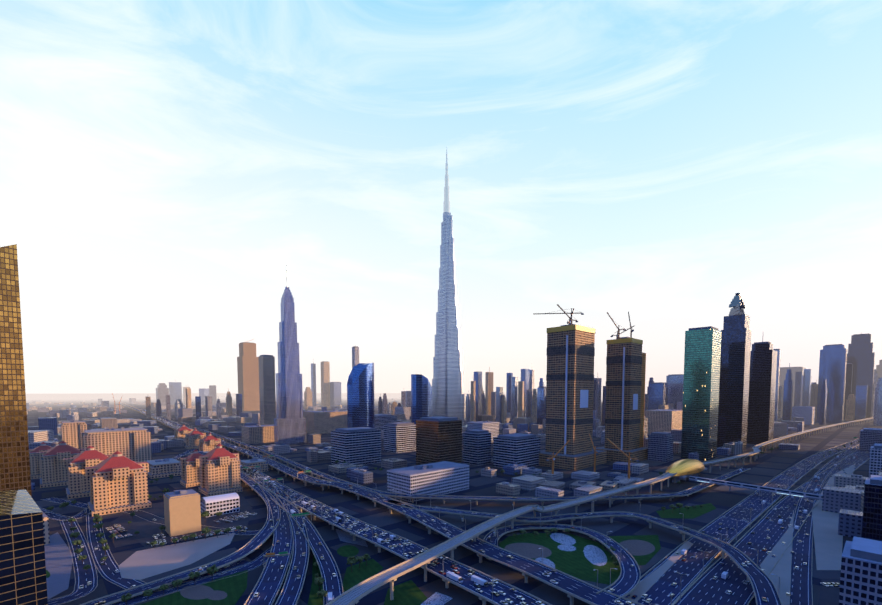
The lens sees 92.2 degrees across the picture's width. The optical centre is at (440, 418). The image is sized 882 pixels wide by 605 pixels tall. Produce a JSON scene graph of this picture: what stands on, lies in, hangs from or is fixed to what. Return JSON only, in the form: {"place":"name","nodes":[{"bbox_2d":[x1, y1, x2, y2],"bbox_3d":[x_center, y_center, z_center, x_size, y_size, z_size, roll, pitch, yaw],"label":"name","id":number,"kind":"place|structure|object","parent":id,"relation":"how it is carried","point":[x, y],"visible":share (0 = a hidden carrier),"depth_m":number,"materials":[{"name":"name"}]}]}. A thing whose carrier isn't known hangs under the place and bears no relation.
{"place":"outdoors","nodes":[
{"label":"outdoors","id":0,"kind":"place"},
{"bbox_2d":[48,520,97,604],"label":"street","id":1,"kind":"structure","parent":0,"point":[84,577],"depth_m":285.50,"materials":[{"name":"grey asphalt"}]},
{"bbox_2d":[39,449,194,520],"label":"street","id":2,"kind":"structure","parent":0,"point":[53,515],"depth_m":414.75,"materials":[{"name":"asphalt"}]},
{"bbox_2d":[41,497,260,534],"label":"street","id":3,"kind":"structure","parent":0,"point":[84,505],"depth_m":440.13,"materials":[{"name":"asphalt"}]},
{"bbox_2d":[86,509,249,591],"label":"street","id":4,"kind":"structure","parent":0,"point":[107,569],"depth_m":292.30,"materials":[{"name":"grey asphalt"}]},
{"bbox_2d":[330,382,340,406],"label":"tower","id":5,"kind":"structure","parent":0,"point":[335,393],"depth_m":3429.55,"materials":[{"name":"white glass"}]},
{"bbox_2d":[347,363,374,427],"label":"skyscraper","id":6,"kind":"structure","parent":0,"point":[360,397],"depth_m":930.73,"materials":[{"name":"blue glass"}]},
{"bbox_2d":[411,374,432,423],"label":"skyscraper","id":7,"kind":"structure","parent":0,"point":[421,398],"depth_m":970.64,"materials":[{"name":"blue glass"}]},
{"bbox_2d":[0,0,881,393],"label":"sky","id":8,"kind":"structure","parent":0,"point":[164,164],"materials":[{"name":"blue"}]},
{"bbox_2d":[26,393,881,604],"bbox_3d":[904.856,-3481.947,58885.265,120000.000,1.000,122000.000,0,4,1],"label":"ground","id":9,"kind":"structure","parent":0,"point":[766,466],"depth_m":452.26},
{"bbox_2d":[0,490,47,604],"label":"wedge tower","id":10,"kind":"structure","parent":9,"relation":"on","point":[22,568],"depth_m":208.23,"materials":[{"name":"black glass"}]},
{"bbox_2d":[0,244,49,544],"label":"glass tower","id":11,"kind":"structure","parent":9,"relation":"on","point":[14,462],"depth_m":318.96,"materials":[{"name":"gold metal"}]},
{"bbox_2d":[29,442,52,478],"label":"apartment building","id":12,"kind":"structure","parent":9,"relation":"on","point":[35,469],"depth_m":589.51,"materials":[{"name":"concrete"}]},
{"bbox_2d":[44,532,73,599],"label":"paved lot","id":13,"kind":"structure","parent":9,"relation":"on","point":[58,560],"depth_m":293.69,"materials":[{"name":"grey concrete"}]},
{"bbox_2d":[36,441,85,487],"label":"apartment building","id":14,"kind":"structure","parent":9,"relation":"on","point":[54,472],"depth_m":542.28,"materials":[{"name":"concrete"}]},
{"bbox_2d":[61,420,86,448],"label":"apartment building","id":15,"kind":"structure","parent":9,"relation":"on","point":[71,431],"depth_m":714.47,"materials":[{"name":"concrete"}]},
{"bbox_2d":[63,446,112,498],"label":"apartment building","id":16,"kind":"structure","parent":9,"relation":"on","point":[78,481],"depth_m":485.83,"materials":[{"name":"beige concrete"}]},
{"bbox_2d":[81,427,151,461],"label":"office building","id":17,"kind":"structure","parent":9,"relation":"on","point":[133,444],"depth_m":663.37,"materials":[{"name":"beige concrete"}]},
{"bbox_2d":[85,451,151,516],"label":"apartment building","id":18,"kind":"structure","parent":9,"relation":"on","point":[118,480],"depth_m":425.62,"materials":[{"name":"beige concrete"}]},
{"bbox_2d":[146,458,180,478],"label":"building","id":19,"kind":"structure","parent":9,"relation":"on","point":[161,468],"depth_m":605.49,"materials":[{"name":"concrete"}]},
{"bbox_2d":[118,533,234,579],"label":"sand lot","id":20,"kind":"structure","parent":9,"relation":"on","point":[142,564],"depth_m":308.15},
{"bbox_2d":[80,473,280,604],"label":"ramp","id":21,"kind":"structure","parent":9,"relation":"on","point":[260,537],"depth_m":295.02,"materials":[{"name":"grey asphalt"}]},
{"bbox_2d":[112,493,251,546],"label":"parking lot","id":22,"kind":"structure","parent":9,"relation":"on","point":[147,530],"depth_m":386.20,"materials":[{"name":"grey asphalt"}]},
{"bbox_2d":[164,489,200,536],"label":"building","id":23,"kind":"structure","parent":9,"relation":"on","point":[182,511],"depth_m":357.79,"materials":[{"name":"beige concrete"}]},
{"bbox_2d":[174,424,192,442],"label":"apartment building","id":24,"kind":"structure","parent":9,"relation":"on","point":[181,431],"depth_m":1010.06,"materials":[{"name":"concrete"}]},
{"bbox_2d":[180,449,202,487],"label":"apartment building","id":25,"kind":"structure","parent":9,"relation":"on","point":[190,470],"depth_m":540.78,"materials":[{"name":"concrete"}]},
{"bbox_2d":[111,546,271,604],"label":"ramp","id":26,"kind":"structure","parent":9,"relation":"on","point":[256,562],"depth_m":267.59,"materials":[{"name":"asphalt"}]},
{"bbox_2d":[139,570,247,604],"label":"lawn","id":27,"kind":"structure","parent":9,"relation":"on","point":[233,587],"depth_m":250.13,"materials":[{"name":"green plant"}]},
{"bbox_2d":[188,571,199,585],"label":"tree","id":28,"kind":"object","parent":9,"relation":"on","point":[196,574],"visible":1,"depth_m":260.61,"materials":[{"name":"green plant"}]},
{"bbox_2d":[185,428,205,448],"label":"apartment building","id":29,"kind":"structure","parent":9,"relation":"on","point":[192,438],"depth_m":903.48,"materials":[{"name":"concrete"}]},
{"bbox_2d":[180,585,213,599],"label":"paved patch","id":30,"kind":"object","parent":9,"relation":"on","point":[196,592],"visible":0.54,"depth_m":253.83,"materials":[{"name":"concrete"}]},
{"bbox_2d":[199,433,220,451],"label":"apartment building","id":31,"kind":"structure","parent":9,"relation":"on","point":[209,442],"depth_m":807.91,"materials":[{"name":"concrete"}]},
{"bbox_2d":[206,564,218,580],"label":"tree","id":32,"kind":"object","parent":9,"relation":"on","point":[213,569],"visible":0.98,"depth_m":266.26,"materials":[{"name":"green plant"}]},
{"bbox_2d":[206,590,226,599],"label":"paved patch","id":33,"kind":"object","parent":9,"relation":"on","point":[216,595],"visible":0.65,"depth_m":248.77,"materials":[{"name":"concrete"}]},
{"bbox_2d":[200,493,239,516],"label":"building","id":34,"kind":"structure","parent":9,"relation":"on","point":[224,504],"depth_m":415.17,"materials":[{"name":"white paint"}]},
{"bbox_2d":[198,444,242,496],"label":"apartment building","id":35,"kind":"structure","parent":9,"relation":"on","point":[219,470],"depth_m":500.68,"materials":[{"name":"beige concrete"}]},
{"bbox_2d":[237,342,259,410],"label":"skyscraper","id":36,"kind":"structure","parent":9,"relation":"on","point":[248,372],"depth_m":2788.58,"materials":[{"name":"concrete"}]},
{"bbox_2d":[240,458,268,471],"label":"building","id":37,"kind":"structure","parent":9,"relation":"on","point":[254,462],"depth_m":640.56,"materials":[{"name":"concrete"}]},
{"bbox_2d":[241,424,273,443],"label":"building","id":38,"kind":"structure","parent":9,"relation":"on","point":[257,433],"depth_m":1011.15,"materials":[{"name":"concrete"}]},
{"bbox_2d":[240,468,292,604],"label":"ramp","id":39,"kind":"structure","parent":9,"relation":"on","point":[268,585],"depth_m":276.64,"materials":[{"name":"grey asphalt"}]},
{"bbox_2d":[258,355,275,424],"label":"tower","id":40,"kind":"structure","parent":9,"relation":"on","point":[267,395],"depth_m":1179.05,"materials":[{"name":"concrete"}]},
{"bbox_2d":[250,473,308,604],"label":"ramp","id":41,"kind":"structure","parent":9,"relation":"on","point":[291,591],"depth_m":281.46,"materials":[{"name":"grey asphalt"}]},
{"bbox_2d":[274,262,305,444],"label":"skyscraper","id":42,"kind":"structure","parent":9,"relation":"on","point":[289,424],"depth_m":981.09,"materials":[{"name":"silver metal"}]},
{"bbox_2d":[270,496,343,604],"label":"ramp","id":43,"kind":"structure","parent":9,"relation":"on","point":[328,566],"depth_m":291.79,"materials":[{"name":"grey asphalt"}]},
{"bbox_2d":[308,555,322,604],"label":"lawn","id":44,"kind":"structure","parent":9,"relation":"on","point":[314,599],"depth_m":255.81,"materials":[{"name":"plant"}]},
{"bbox_2d":[303,410,346,433],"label":"building","id":45,"kind":"structure","parent":9,"relation":"on","point":[319,422],"depth_m":1252.38,"materials":[{"name":"concrete"}]},
{"bbox_2d":[321,361,329,406],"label":"thin tower","id":46,"kind":"structure","parent":9,"relation":"on","point":[325,383],"depth_m":3431.02,"materials":[{"name":"concrete"}]},
{"bbox_2d":[110,399,551,604],"bbox_3d":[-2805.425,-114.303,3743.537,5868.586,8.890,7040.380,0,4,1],"label":"highway","id":47,"kind":"structure","parent":9,"relation":"on","point":[467,583],"depth_m":296.90,"materials":[{"name":"grey asphalt"}]},
{"bbox_2d":[337,545,358,556],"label":"lawn","id":48,"kind":"structure","parent":9,"relation":"on","point":[347,551],"depth_m":317.77,"materials":[{"name":"plant"}]},
{"bbox_2d":[336,529,367,546],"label":"pond","id":49,"kind":"structure","parent":9,"relation":"on","point":[344,536],"depth_m":346.17,"materials":[{"name":"liquid"}]},
{"bbox_2d":[346,556,357,572],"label":"tree","id":50,"kind":"object","parent":9,"relation":"on","point":[352,560],"visible":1,"depth_m":279.15,"materials":[{"name":"green plant"}]},
{"bbox_2d":[352,345,358,368],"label":"tower","id":51,"kind":"structure","parent":9,"relation":"on","point":[355,355],"depth_m":2046.60,"materials":[{"name":"concrete"}]},
{"bbox_2d":[331,427,380,464],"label":"office","id":52,"kind":"structure","parent":9,"relation":"on","point":[357,445],"depth_m":699.82,"materials":[{"name":"concrete"}]},
{"bbox_2d":[342,559,383,591],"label":"lawn","id":53,"kind":"structure","parent":9,"relation":"on","point":[363,572],"depth_m":280.71,"materials":[{"name":"plant"}]},
{"bbox_2d":[112,339,638,478],"bbox_3d":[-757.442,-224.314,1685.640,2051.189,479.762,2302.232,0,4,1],"label":"site cranes","id":54,"kind":"object","parent":9,"relation":"on","point":[595,454],"visible":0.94,"depth_m":577.78,"materials":[{"name":"yellow"}]},
{"bbox_2d":[111,398,643,604],"bbox_3d":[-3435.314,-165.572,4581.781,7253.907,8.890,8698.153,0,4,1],"label":"highway","id":55,"kind":"structure","parent":9,"relation":"on","point":[572,587],"depth_m":302.62,"materials":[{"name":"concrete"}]},
{"bbox_2d":[374,414,396,430],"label":"office","id":56,"kind":"structure","parent":9,"relation":"on","point":[381,420],"depth_m":1257.04,"materials":[{"name":"concrete"}]},
{"bbox_2d":[384,422,415,452],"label":"office","id":57,"kind":"structure","parent":9,"relation":"on","point":[399,437],"depth_m":853.28,"materials":[{"name":"concrete"}]},
{"bbox_2d":[384,580,426,604],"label":"lawn","id":58,"kind":"structure","parent":9,"relation":"on","point":[409,592],"depth_m":248.85,"materials":[{"name":"plant"}]},
{"bbox_2d":[387,461,468,501],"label":"white podium","id":59,"kind":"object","parent":9,"relation":"on","point":[442,478],"visible":0.98,"depth_m":488.11,"materials":[{"name":"concrete"}]},
{"bbox_2d":[421,592,452,604],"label":"pebble","id":60,"kind":"object","parent":9,"relation":"on","point":[436,598],"visible":1,"depth_m":243.99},
{"bbox_2d":[416,416,461,464],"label":"office building","id":61,"kind":"structure","parent":9,"relation":"on","point":[438,438],"depth_m":636.77,"materials":[{"name":"glass"}]},
{"bbox_2d":[432,149,466,432],"bbox_3d":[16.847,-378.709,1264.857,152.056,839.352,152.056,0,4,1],"label":"skyscraper","id":62,"kind":"structure","parent":9,"relation":"on","point":[449,398],"depth_m":1251.45,"materials":[{"name":"silver metal"}]},
{"bbox_2d":[26,395,881,537],"bbox_3d":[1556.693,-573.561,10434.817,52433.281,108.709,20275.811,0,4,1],"label":"distant city blocks","id":63,"kind":"structure","parent":9,"relation":"on","point":[846,502],"depth_m":824.91,"materials":[{"name":"grey concrete"}]},
{"bbox_2d":[45,410,869,604],"bbox_3d":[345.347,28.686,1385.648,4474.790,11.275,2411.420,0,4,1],"label":"cars","id":64,"kind":"object","parent":9,"relation":"on","point":[485,583],"visible":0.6,"depth_m":341.00,"materials":[{"name":"paint"}]},
{"bbox_2d":[200,430,750,505],"bbox_3d":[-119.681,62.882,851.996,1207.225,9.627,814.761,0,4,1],"label":"ramp","id":65,"kind":"structure","parent":9,"relation":"on","point":[694,489],"depth_m":466.09,"materials":[{"name":"concrete"}]},
{"bbox_2d":[463,429,490,465],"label":"office","id":66,"kind":"structure","parent":9,"relation":"on","point":[476,446],"depth_m":704.28,"materials":[{"name":"concrete"}]},
{"bbox_2d":[467,420,498,442],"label":"building","id":67,"kind":"structure","parent":9,"relation":"on","point":[492,427],"depth_m":1013.50,"materials":[{"name":"concrete"}]},
{"bbox_2d":[145,412,859,604],"bbox_3d":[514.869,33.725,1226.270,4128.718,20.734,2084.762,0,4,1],"label":"street lamps","id":68,"kind":"object","parent":9,"relation":"on","point":[551,516],"visible":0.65,"depth_m":342.56,"materials":[{"name":"silver metal"}]},
{"bbox_2d":[145,363,881,425],"bbox_3d":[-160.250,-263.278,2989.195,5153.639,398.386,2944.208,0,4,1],"label":"skyline","id":69,"kind":"structure","parent":9,"relation":"on","point":[498,405],"depth_m":1797.62,"materials":[{"name":"grey glass"}]},
{"bbox_2d":[493,433,539,467],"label":"office","id":70,"kind":"structure","parent":9,"relation":"on","point":[517,448],"depth_m":672.08,"materials":[{"name":"concrete"}]},
{"bbox_2d":[505,543,551,557],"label":"park paving","id":71,"kind":"structure","parent":9,"relation":"on","point":[529,550],"depth_m":319.91,"materials":[{"name":"concrete"}]},
{"bbox_2d":[537,386,545,429],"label":"block","id":72,"kind":"structure","parent":9,"relation":"on","point":[541,403],"depth_m":1356.49,"materials":[{"name":"blue glass"}]},
{"bbox_2d":[242,437,856,566],"bbox_3d":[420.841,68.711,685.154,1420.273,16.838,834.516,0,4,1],"label":"sign gantries","id":73,"kind":"object","parent":9,"relation":"on","point":[285,553],"visible":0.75,"depth_m":362.25,"materials":[{"name":"silver metal"}]},
{"bbox_2d":[499,533,620,584],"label":"park lawn","id":74,"kind":"structure","parent":9,"relation":"on","point":[576,563],"depth_m":304.52,"materials":[{"name":"green plant"}]},
{"bbox_2d":[535,558,554,567],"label":"park pebble","id":75,"kind":"object","parent":74,"relation":"on","point":[548,562],"visible":0.49,"depth_m":298.95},
{"bbox_2d":[550,533,575,544],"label":"park pebble","id":76,"kind":"object","parent":74,"relation":"on","point":[561,538],"visible":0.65,"depth_m":346.16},
{"bbox_2d":[583,545,606,565],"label":"pond","id":77,"kind":"structure","parent":74,"relation":"on","point":[594,555],"depth_m":309.98,"materials":[{"name":"liquid"}]},
{"bbox_2d":[483,523,640,600],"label":"loop ramp","id":78,"kind":"structure","parent":9,"relation":"on","point":[625,583],"depth_m":306.86,"materials":[{"name":"grey asphalt"}]},
{"bbox_2d":[558,544,575,550],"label":"park pebble","id":79,"kind":"object","parent":9,"relation":"on","point":[565,547],"visible":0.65,"depth_m":325.94,"materials":[{"name":"stone"}]},
{"bbox_2d":[383,499,782,604],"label":"ramp","id":80,"kind":"structure","parent":9,"relation":"on","point":[760,581],"depth_m":338.80,"materials":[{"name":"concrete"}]},
{"bbox_2d":[326,417,873,604],"bbox_3d":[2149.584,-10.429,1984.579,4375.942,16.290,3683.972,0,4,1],"label":"metro viaduct","id":81,"kind":"object","parent":9,"relation":"on","point":[354,595],"visible":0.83,"depth_m":340.35,"materials":[{"name":"grey concrete"}]},
{"bbox_2d":[662,459,706,482],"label":"metro station","id":82,"kind":"object","parent":81,"relation":"on","point":[683,469],"visible":0.85,"depth_m":563.97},
{"bbox_2d":[619,540,654,555],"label":"park paving","id":83,"kind":"structure","parent":9,"relation":"on","point":[637,547],"depth_m":326.10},
{"bbox_2d":[644,417,647,437],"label":"block","id":84,"kind":"structure","parent":9,"relation":"on","point":[645,427],"depth_m":1013.87,"materials":[{"name":"concrete"}]},
{"bbox_2d":[648,382,667,409],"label":"building","id":85,"kind":"structure","parent":9,"relation":"on","point":[657,394],"depth_m":1441.54,"materials":[{"name":"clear glass"}]},
{"bbox_2d":[624,541,692,601],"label":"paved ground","id":86,"kind":"structure","parent":9,"relation":"on","point":[646,584],"depth_m":274.19,"materials":[{"name":"concrete"}]},
{"bbox_2d":[647,432,673,461],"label":"building","id":87,"kind":"structure","parent":9,"relation":"on","point":[660,446],"depth_m":735.34,"materials":[{"name":"concrete"}]},
{"bbox_2d":[645,409,682,434],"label":"building","id":88,"kind":"structure","parent":9,"relation":"on","point":[662,420],"depth_m":1140.00,"materials":[{"name":"concrete"}]},
{"bbox_2d":[666,374,683,409],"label":"building","id":89,"kind":"structure","parent":9,"relation":"on","point":[674,382],"depth_m":1507.76,"materials":[{"name":"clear glass"}]},
{"bbox_2d":[656,503,715,518],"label":"lawn","id":90,"kind":"structure","parent":9,"relation":"on","point":[692,513],"depth_m":421.44,"materials":[{"name":"plant"}]},
{"bbox_2d":[681,326,721,460],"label":"teal tower","id":91,"kind":"structure","parent":9,"relation":"on","point":[702,354],"depth_m":749.48,"materials":[{"name":"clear glass"}]},
{"bbox_2d":[717,293,751,450],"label":"crown tower","id":92,"kind":"structure","parent":9,"relation":"on","point":[734,376],"depth_m":861.87,"materials":[{"name":"black glass"}]},
{"bbox_2d":[638,438,859,604],"bbox_3d":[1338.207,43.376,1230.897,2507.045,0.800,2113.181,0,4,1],"label":"highway","id":93,"kind":"structure","parent":9,"relation":"on","point":[660,590],"depth_m":358.86,"materials":[{"name":"grey asphalt"}]},
{"bbox_2d":[689,476,822,501],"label":"foot bridge","id":94,"kind":"structure","parent":9,"relation":"on","point":[765,489],"depth_m":488.23,"materials":[{"name":"grey glass"}]},
{"bbox_2d":[760,511,793,604],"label":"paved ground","id":95,"kind":"structure","parent":9,"relation":"on","point":[782,568],"depth_m":293.48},
{"bbox_2d":[773,349,780,420],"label":"tower","id":96,"kind":"structure","parent":9,"relation":"on","point":[777,384],"depth_m":1511.46,"materials":[{"name":"blue glass"}]},
{"bbox_2d":[779,367,805,406],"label":"skyscraper","id":97,"kind":"structure","parent":9,"relation":"on","point":[783,373],"depth_m":2978.39,"materials":[{"name":"grey glass"}]},
{"bbox_2d":[791,406,814,424],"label":"building","id":98,"kind":"structure","parent":9,"relation":"on","point":[807,413],"depth_m":1573.07,"materials":[{"name":"concrete"}]},
{"bbox_2d":[790,444,858,604],"bbox_3d":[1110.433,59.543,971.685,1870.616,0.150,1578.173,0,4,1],"label":"service road","id":99,"kind":"structure","parent":9,"relation":"on","point":[801,587],"depth_m":335.01,"materials":[{"name":"grey asphalt"}]},
{"bbox_2d":[818,579,839,604],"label":"parking","id":100,"kind":"structure","parent":9,"relation":"on","point":[829,595],"depth_m":250.23,"materials":[{"name":"asphalt"}]},
{"bbox_2d":[812,463,855,569],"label":"sand lot","id":101,"kind":"structure","parent":9,"relation":"on","point":[828,541],"depth_m":350.94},
{"bbox_2d":[843,363,852,419],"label":"tower","id":102,"kind":"structure","parent":9,"relation":"on","point":[849,374],"depth_m":1876.71,"materials":[{"name":"grey glass"}]},
{"bbox_2d":[839,536,881,604],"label":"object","id":103,"kind":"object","parent":9,"relation":"on","point":[861,574],"visible":1,"depth_m":194.11,"materials":[{"name":"concrete"}]},
{"bbox_2d":[847,333,874,417],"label":"tower","id":104,"kind":"structure","parent":9,"relation":"on","point":[861,356],"depth_m":1917.26,"materials":[{"name":"grey glass"}]},
{"bbox_2d":[859,428,881,451],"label":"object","id":105,"kind":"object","parent":9,"relation":"on","point":[869,437],"visible":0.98,"depth_m":860.08,"materials":[{"name":"concrete"}]},
{"bbox_2d":[861,475,881,540],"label":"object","id":106,"kind":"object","parent":9,"relation":"on","point":[872,519],"visible":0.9,"depth_m":312.67,"materials":[{"name":"black glass"}]},
{"bbox_2d":[869,444,881,476],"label":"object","id":107,"kind":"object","parent":9,"relation":"on","point":[875,464],"visible":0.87,"depth_m":536.89,"materials":[{"name":"concrete"}]},
{"bbox_2d":[876,360,881,377],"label":"tower","id":108,"kind":"structure","parent":9,"relation":"on","point":[879,369],"depth_m":2750.72,"materials":[{"name":"grey glass"}]},
{"bbox_2d":[534,304,606,470],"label":"construction tower","id":109,"kind":"structure","parent":0,"point":[570,378],"depth_m":685.24,"materials":[{"name":"concrete"}]},
{"bbox_2d":[593,312,647,462],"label":"construction tower","id":110,"kind":"structure","parent":0,"point":[625,388],"depth_m":744.98,"materials":[{"name":"concrete"}]},
{"bbox_2d":[609,535,660,565],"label":"park lawn","id":111,"kind":"structure","parent":0,"point":[646,559],"depth_m":339.30,"materials":[{"name":"plant"}]},
{"bbox_2d":[747,340,776,444],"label":"tower","id":112,"kind":"structure","parent":0,"point":[762,390],"depth_m":974.16,"materials":[{"name":"black glass"}]},
{"bbox_2d":[672,448,869,604],"bbox_3d":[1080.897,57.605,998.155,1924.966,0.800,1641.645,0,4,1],"label":"highway","id":113,"kind":"structure","parent":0,"point":[705,588],"depth_m":304.70,"materials":[{"name":"grey asphalt"}]},
{"bbox_2d":[816,344,846,422],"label":"tower","id":114,"kind":"structure","parent":0,"point":[832,364],"depth_m":1659.40,"materials":[{"name":"blue glass"}]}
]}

